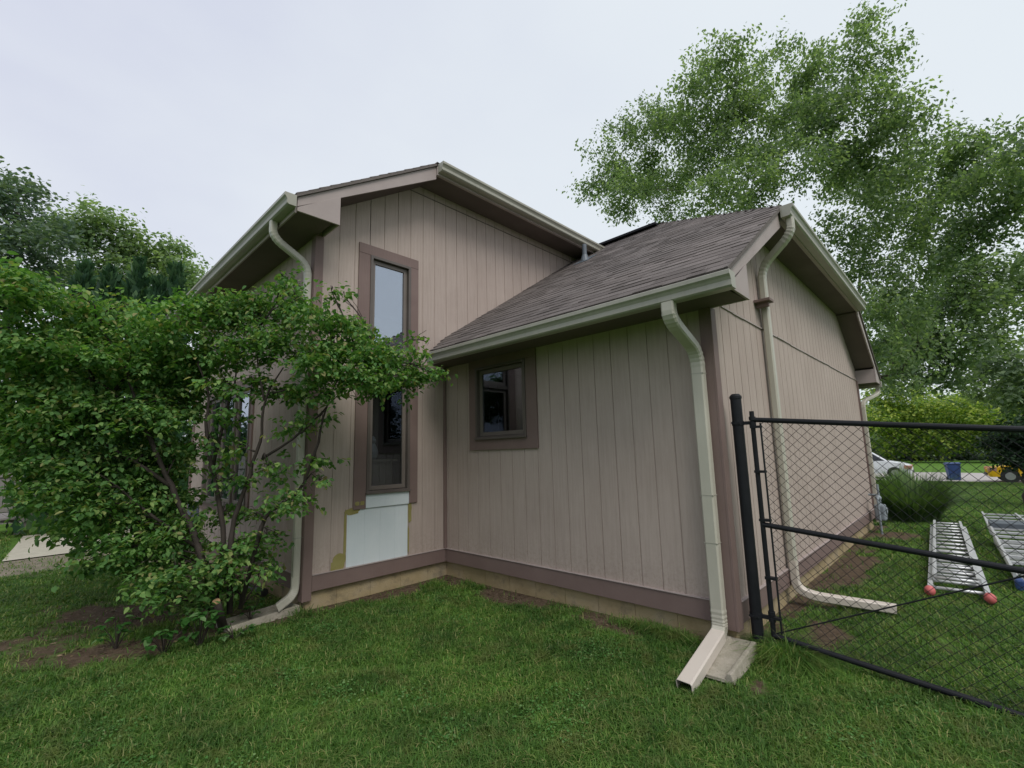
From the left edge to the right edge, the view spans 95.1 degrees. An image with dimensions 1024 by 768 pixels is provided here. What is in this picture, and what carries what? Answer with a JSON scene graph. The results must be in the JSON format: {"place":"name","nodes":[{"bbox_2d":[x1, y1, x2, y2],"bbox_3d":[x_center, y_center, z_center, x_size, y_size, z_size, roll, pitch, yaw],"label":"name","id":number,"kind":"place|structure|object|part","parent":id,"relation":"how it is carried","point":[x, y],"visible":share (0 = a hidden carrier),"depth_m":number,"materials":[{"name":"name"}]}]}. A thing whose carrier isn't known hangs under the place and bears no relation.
{"place":"outdoors","nodes":[
{"label":"outdoors","id":0,"kind":"place"},
{"bbox_2d":[0,550,172,578],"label":"path","id":1,"kind":"structure","parent":0,"point":[27,562],"depth_m":7.49,"materials":[{"name":"grey concrete"}]},
{"bbox_2d":[372,436,377,458],"bbox_3d":[-1.870,0.856,6.284,0.150,0.310,0.150,-9,-12,43],"label":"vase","id":2,"kind":"object","parent":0,"point":[374,451],"visible":0.6,"depth_m":6.25,"materials":[{"name":"ceramic"}]},
{"bbox_2d":[0,450,1023,767],"bbox_3d":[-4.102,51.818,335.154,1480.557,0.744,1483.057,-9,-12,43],"label":"lawn","id":3,"kind":"structure","parent":0,"point":[494,594],"depth_m":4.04,"materials":[{"name":"green plant"}]},
{"bbox_2d":[0,513,77,534],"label":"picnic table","id":4,"kind":"object","parent":3,"relation":"on","point":[3,517],"visible":0.07,"depth_m":10.66,"materials":[{"name":"brown wood"}]},
{"bbox_2d":[0,473,92,523],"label":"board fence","id":5,"kind":"object","parent":3,"relation":"on","point":[3,510],"depth_m":12.99,"materials":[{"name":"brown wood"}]},
{"bbox_2d":[0,155,114,321],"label":"dark tree","id":6,"kind":"object","parent":3,"relation":"on","point":[34,234],"visible":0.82,"depth_m":15.62,"materials":[{"name":"green plant"}]},
{"bbox_2d":[5,257,110,534],"bbox_3d":[-10.670,0.130,11.408,1.781,6.796,1.818,-9,-12,43],"label":"arborvitae","id":7,"kind":"object","parent":3,"relation":"on","point":[83,276],"visible":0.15,"depth_m":11.62,"materials":[{"name":"green plant"}]},
{"bbox_2d":[2,529,132,560],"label":"patio","id":8,"kind":"structure","parent":3,"relation":"on","point":[19,550],"depth_m":8.76,"materials":[{"name":"concrete"}]},
{"bbox_2d":[32,262,123,531],"bbox_3d":[-10.148,0.209,11.492,1.878,6.630,1.712,1,-9,-16],"label":"arborvitae","id":9,"kind":"object","parent":3,"relation":"on","point":[110,277],"visible":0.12,"depth_m":11.76,"materials":[{"name":"green plant"}]},
{"bbox_2d":[3,424,191,496],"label":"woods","id":10,"kind":"object","parent":3,"relation":"on","point":[179,442],"depth_m":24.77,"materials":[{"name":"green plant"}]},
{"bbox_2d":[72,255,156,505],"bbox_3d":[-9.548,0.053,11.684,1.836,6.949,1.941,-9,-12,43],"label":"arborvitae","id":11,"kind":"object","parent":3,"relation":"on","point":[138,282],"visible":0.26,"depth_m":11.94,"materials":[{"name":"green plant"}]},
{"bbox_2d":[92,615,143,648],"bbox_3d":[-3.439,2.164,4.073,0.321,0.280,0.364,-9,-12,43],"label":"leafy weed","id":12,"kind":"object","parent":3,"relation":"on","point":[119,626],"visible":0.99,"depth_m":4.05,"materials":[{"name":"green plant"}]},
{"bbox_2d":[29,185,212,300],"bbox_3d":[-16.740,-1.391,20.057,7.401,12.682,5.001,4,-10,-32],"label":"broadleaf tree","id":13,"kind":"object","parent":3,"relation":"on","point":[123,246],"visible":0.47,"depth_m":19.74,"materials":[{"name":"green plant"}]},
{"bbox_2d":[113,274,180,517],"bbox_3d":[-9.102,0.284,11.653,1.776,6.457,1.702,-4,-9,19],"label":"arborvitae","id":14,"kind":"object","parent":3,"relation":"on","point":[158,282],"visible":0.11,"depth_m":11.95,"materials":[{"name":"green plant"}]},
{"bbox_2d":[121,260,192,524],"bbox_3d":[-8.770,0.105,11.850,1.820,6.860,1.840,0,-9,-11],"label":"arborvitae","id":15,"kind":"object","parent":3,"relation":"on","point":[176,273],"visible":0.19,"depth_m":12.07,"materials":[{"name":"green plant"}]},
{"bbox_2d":[140,618,192,654],"bbox_3d":[-2.874,2.125,3.881,0.359,0.257,0.332,2,-9,-25],"label":"leafy weed","id":16,"kind":"object","parent":3,"relation":"on","point":[169,635],"visible":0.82,"depth_m":3.83,"materials":[{"name":"green plant"}]},
{"bbox_2d":[175,608,225,646],"bbox_3d":[-2.659,2.104,3.991,0.330,0.314,0.373,-1,-8,-4],"label":"leafy weed","id":17,"kind":"object","parent":3,"relation":"on","point":[201,617],"visible":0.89,"depth_m":3.98,"materials":[{"name":"green plant"}]},
{"bbox_2d":[0,250,457,634],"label":"burning bush shrub","id":18,"kind":"object","parent":3,"relation":"on","point":[47,368],"visible":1,"depth_m":4.41,"materials":[{"name":"green plant"}]},
{"bbox_2d":[216,620,255,641],"bbox_3d":[-2.443,2.191,4.138,0.301,0.171,0.301,6,-11,-41],"label":"leafy weed","id":19,"kind":"object","parent":3,"relation":"on","point":[226,636],"visible":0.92,"depth_m":4.11,"materials":[{"name":"green plant"}]},
{"bbox_2d":[237,598,263,619],"bbox_3d":[-2.597,2.256,4.655,0.262,0.214,0.224,-9,-12,43],"label":"leafy weed","id":20,"kind":"object","parent":3,"relation":"on","point":[249,608],"visible":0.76,"depth_m":4.62,"materials":[{"name":"green plant"}]},
{"bbox_2d":[235,578,267,595],"bbox_3d":[-3.645,2.542,6.121,2.174,0.111,0.104,-9,-12,43],"label":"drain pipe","id":21,"kind":"object","parent":3,"relation":"on","point":[264,592],"visible":0.23,"depth_m":5.41,"materials":[{"name":"black plastic"}]},
{"bbox_2d":[215,603,299,631],"bbox_3d":[-2.520,2.322,4.681,0.322,0.087,0.689,-8,-11,39],"label":"splash block","id":22,"kind":"object","parent":3,"relation":"on","point":[269,613],"depth_m":4.65,"materials":[{"name":"concrete"}]},
{"bbox_2d":[2,575,797,684],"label":"leaf litter","id":23,"kind":"object","parent":3,"relation":"on","point":[202,627],"visible":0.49,"depth_m":4.52,"materials":[{"name":"brown plant"}]},
{"bbox_2d":[52,590,959,767],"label":"clover","id":24,"kind":"object","parent":3,"relation":"on","point":[528,709],"visible":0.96,"depth_m":2.92,"materials":[{"name":"green plant"}]},
{"bbox_2d":[162,161,896,693],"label":"house","id":25,"kind":"structure","parent":3,"relation":"on","point":[566,437],"depth_m":5.45,"materials":[{"name":"paint"}]},
{"bbox_2d":[187,501,198,555],"bbox_3d":[-5.475,2.472,8.003,0.300,0.900,0.107,-9,-12,43],"label":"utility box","id":26,"kind":"object","parent":25,"relation":"attached to","point":[189,513],"visible":0.11,"depth_m":7.97,"materials":[{"name":"grey metal"}]},
{"bbox_2d":[200,376,255,518],"bbox_3d":[-4.418,0.987,7.240,2.400,1.960,0.112,-9,-12,43],"label":"window","id":27,"kind":"structure","parent":25,"relation":"in","point":[237,405],"depth_m":6.99,"materials":[{"name":"paint"}]},
{"bbox_2d":[371,459,396,489],"bbox_3d":[-1.910,1.671,6.173,0.360,1.330,0.670,-9,-12,43],"label":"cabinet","id":28,"kind":"object","parent":25,"relation":"in","point":[382,472],"visible":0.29,"depth_m":6.23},
{"bbox_2d":[353,242,418,509],"bbox_3d":[-1.581,-0.126,5.962,0.112,3.275,0.880,-9,-12,43],"label":"window","id":29,"kind":"structure","parent":25,"relation":"in","point":[370,256],"depth_m":5.96,"materials":[{"name":"paint"}]},
{"bbox_2d":[469,347,538,450],"bbox_3d":[-0.126,0.219,5.789,1.175,1.170,0.112,-9,-12,43],"label":"window","id":30,"kind":"structure","parent":25,"relation":"in","point":[527,438],"depth_m":5.71,"materials":[{"name":"paint"}]},
{"bbox_2d":[868,484,887,533],"bbox_3d":[6.710,2.288,8.512,0.230,0.910,0.355,-4,-9,17],"label":"gas meter","id":31,"kind":"object","parent":25,"relation":"attached to","point":[881,507],"visible":0.88,"depth_m":8.43,"materials":[{"name":"grey metal"}]},
{"bbox_2d":[581,609,857,679],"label":"tall grass","id":32,"kind":"structure","parent":3,"relation":"on","point":[636,627],"depth_m":3.57,"materials":[{"name":"green plant"}]},
{"bbox_2d":[705,636,757,684],"bbox_3d":[1.594,2.014,3.447,0.273,0.087,0.623,-9,-11,42],"label":"splash block","id":33,"kind":"object","parent":3,"relation":"on","point":[729,664],"depth_m":3.39,"materials":[{"name":"concrete"}]},
{"bbox_2d":[729,394,764,650],"bbox_3d":[1.918,1.117,3.817,0.096,2.085,0.096,-9,-12,43],"label":"fence post","id":34,"kind":"object","parent":3,"relation":"on","point":[757,628],"visible":0.9,"depth_m":3.79,"materials":[{"name":"black metal"}]},
{"bbox_2d":[731,411,1023,718],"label":"chain link gate","id":35,"kind":"structure","parent":34,"relation":"attached to","point":[772,617],"depth_m":3.19,"materials":[{"name":"black metal"}]},
{"bbox_2d":[556,0,1023,404],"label":"birch tree","id":36,"kind":"object","parent":3,"relation":"on","point":[956,184],"visible":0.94,"depth_m":15.43,"materials":[{"name":"green plant"}]},
{"bbox_2d":[870,433,908,460],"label":"hedge shrub","id":37,"kind":"object","parent":3,"relation":"on","point":[872,437],"visible":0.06,"depth_m":64.66,"materials":[{"name":"green plant"}]},
{"bbox_2d":[886,439,931,460],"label":"hedge shrub","id":38,"kind":"object","parent":3,"relation":"on","point":[908,459],"visible":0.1,"depth_m":62.79,"materials":[{"name":"green plant"}]},
{"bbox_2d":[859,382,966,461],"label":"yellow shrub","id":39,"kind":"object","parent":3,"relation":"on","point":[915,414],"visible":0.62,"depth_m":58.06,"materials":[{"name":"green plant"}]},
{"bbox_2d":[860,387,1021,449],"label":"woods","id":40,"kind":"object","parent":3,"relation":"on","point":[952,395],"visible":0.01,"depth_m":68.20,"materials":[{"name":"green plant"}]},
{"bbox_2d":[858,243,1023,404],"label":"maple tree","id":41,"kind":"object","parent":3,"relation":"on","point":[977,305],"visible":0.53,"depth_m":18.36,"materials":[{"name":"green plant"}]},
{"bbox_2d":[875,460,1009,522],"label":"ornamental grass","id":42,"kind":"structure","parent":3,"relation":"on","point":[920,501],"depth_m":9.62,"materials":[{"name":"green plant"}]},
{"bbox_2d":[914,445,974,460],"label":"hedge shrub","id":43,"kind":"object","parent":3,"relation":"on","point":[944,457],"visible":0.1,"depth_m":60.54,"materials":[{"name":"green plant"}]},
{"bbox_2d":[924,520,996,603],"bbox_3d":[6.140,2.306,6.537,0.534,0.170,5.112,-9,-11,41],"label":"extension ladder","id":44,"kind":"object","parent":3,"relation":"on","point":[978,579],"visible":0.82,"depth_m":5.50,"materials":[{"name":"metal"}]},
{"bbox_2d":[932,446,997,460],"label":"hedge shrub","id":45,"kind":"object","parent":3,"relation":"on","point":[966,454],"visible":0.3,"depth_m":59.19,"materials":[{"name":"green plant"}]},
{"bbox_2d":[919,391,1023,462],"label":"yellow shrub","id":46,"kind":"object","parent":3,"relation":"on","point":[971,410],"visible":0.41,"depth_m":52.82,"materials":[{"name":"green plant"}]},
{"bbox_2d":[954,450,1002,459],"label":"hedge shrub","id":47,"kind":"object","parent":3,"relation":"on","point":[979,456],"visible":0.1,"depth_m":59.31,"materials":[{"name":"green plant"}]},
{"bbox_2d":[950,343,1023,424],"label":"olive tree","id":48,"kind":"object","parent":3,"relation":"on","point":[1007,391],"visible":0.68,"depth_m":21.96,"materials":[{"name":"green plant"}]},
{"bbox_2d":[972,411,1023,500],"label":"dark shrub","id":49,"kind":"object","parent":3,"relation":"on","point":[1006,452],"visible":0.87,"depth_m":12.85,"materials":[{"name":"green plant"}]},
{"bbox_2d":[981,511,1023,591],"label":"ladder","id":50,"kind":"object","parent":3,"relation":"on","point":[1016,544],"visible":0.84,"depth_m":6.65,"materials":[{"name":"metal"}]},
{"bbox_2d":[0,0,1023,435],"label":"sky","id":51,"kind":"structure","parent":0,"point":[198,115],"materials":[{"name":"white"}]},
{"bbox_2d":[875,472,1020,481],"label":"road","id":52,"kind":"structure","parent":0,"point":[978,476],"depth_m":30.71,"materials":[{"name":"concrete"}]},
{"bbox_2d":[872,451,913,476],"bbox_3d":[24.537,5.514,32.355,4.870,1.957,2.045,-9,-11,41],"label":"car","id":53,"kind":"object","parent":52,"relation":"on","point":[882,461],"visible":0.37,"depth_m":30.99,"materials":[{"name":"white paint"}]},
{"bbox_3d":[24.440,4.869,31.323,0.103,0.540,0.709,6,-11,-41],"label":"side window","id":54,"kind":"part","parent":53,"relation":"part of","materials":[{"name":"black glass"}]},
{"bbox_2d":[943,462,960,479],"bbox_3d":[26.776,5.311,28.416,0.680,1.087,0.740,-6,-10,29],"label":"recycling bin","id":55,"kind":"object","parent":52,"relation":"on","point":[953,466],"visible":0.77,"depth_m":28.21,"materials":[{"name":"blue plastic"}]},
{"bbox_2d":[984,465,1022,482],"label":"tractor","id":56,"kind":"object","parent":52,"relation":"on","point":[1010,476],"visible":0.61,"depth_m":25.65,"materials":[{"name":"yellow paint"}]}
]}

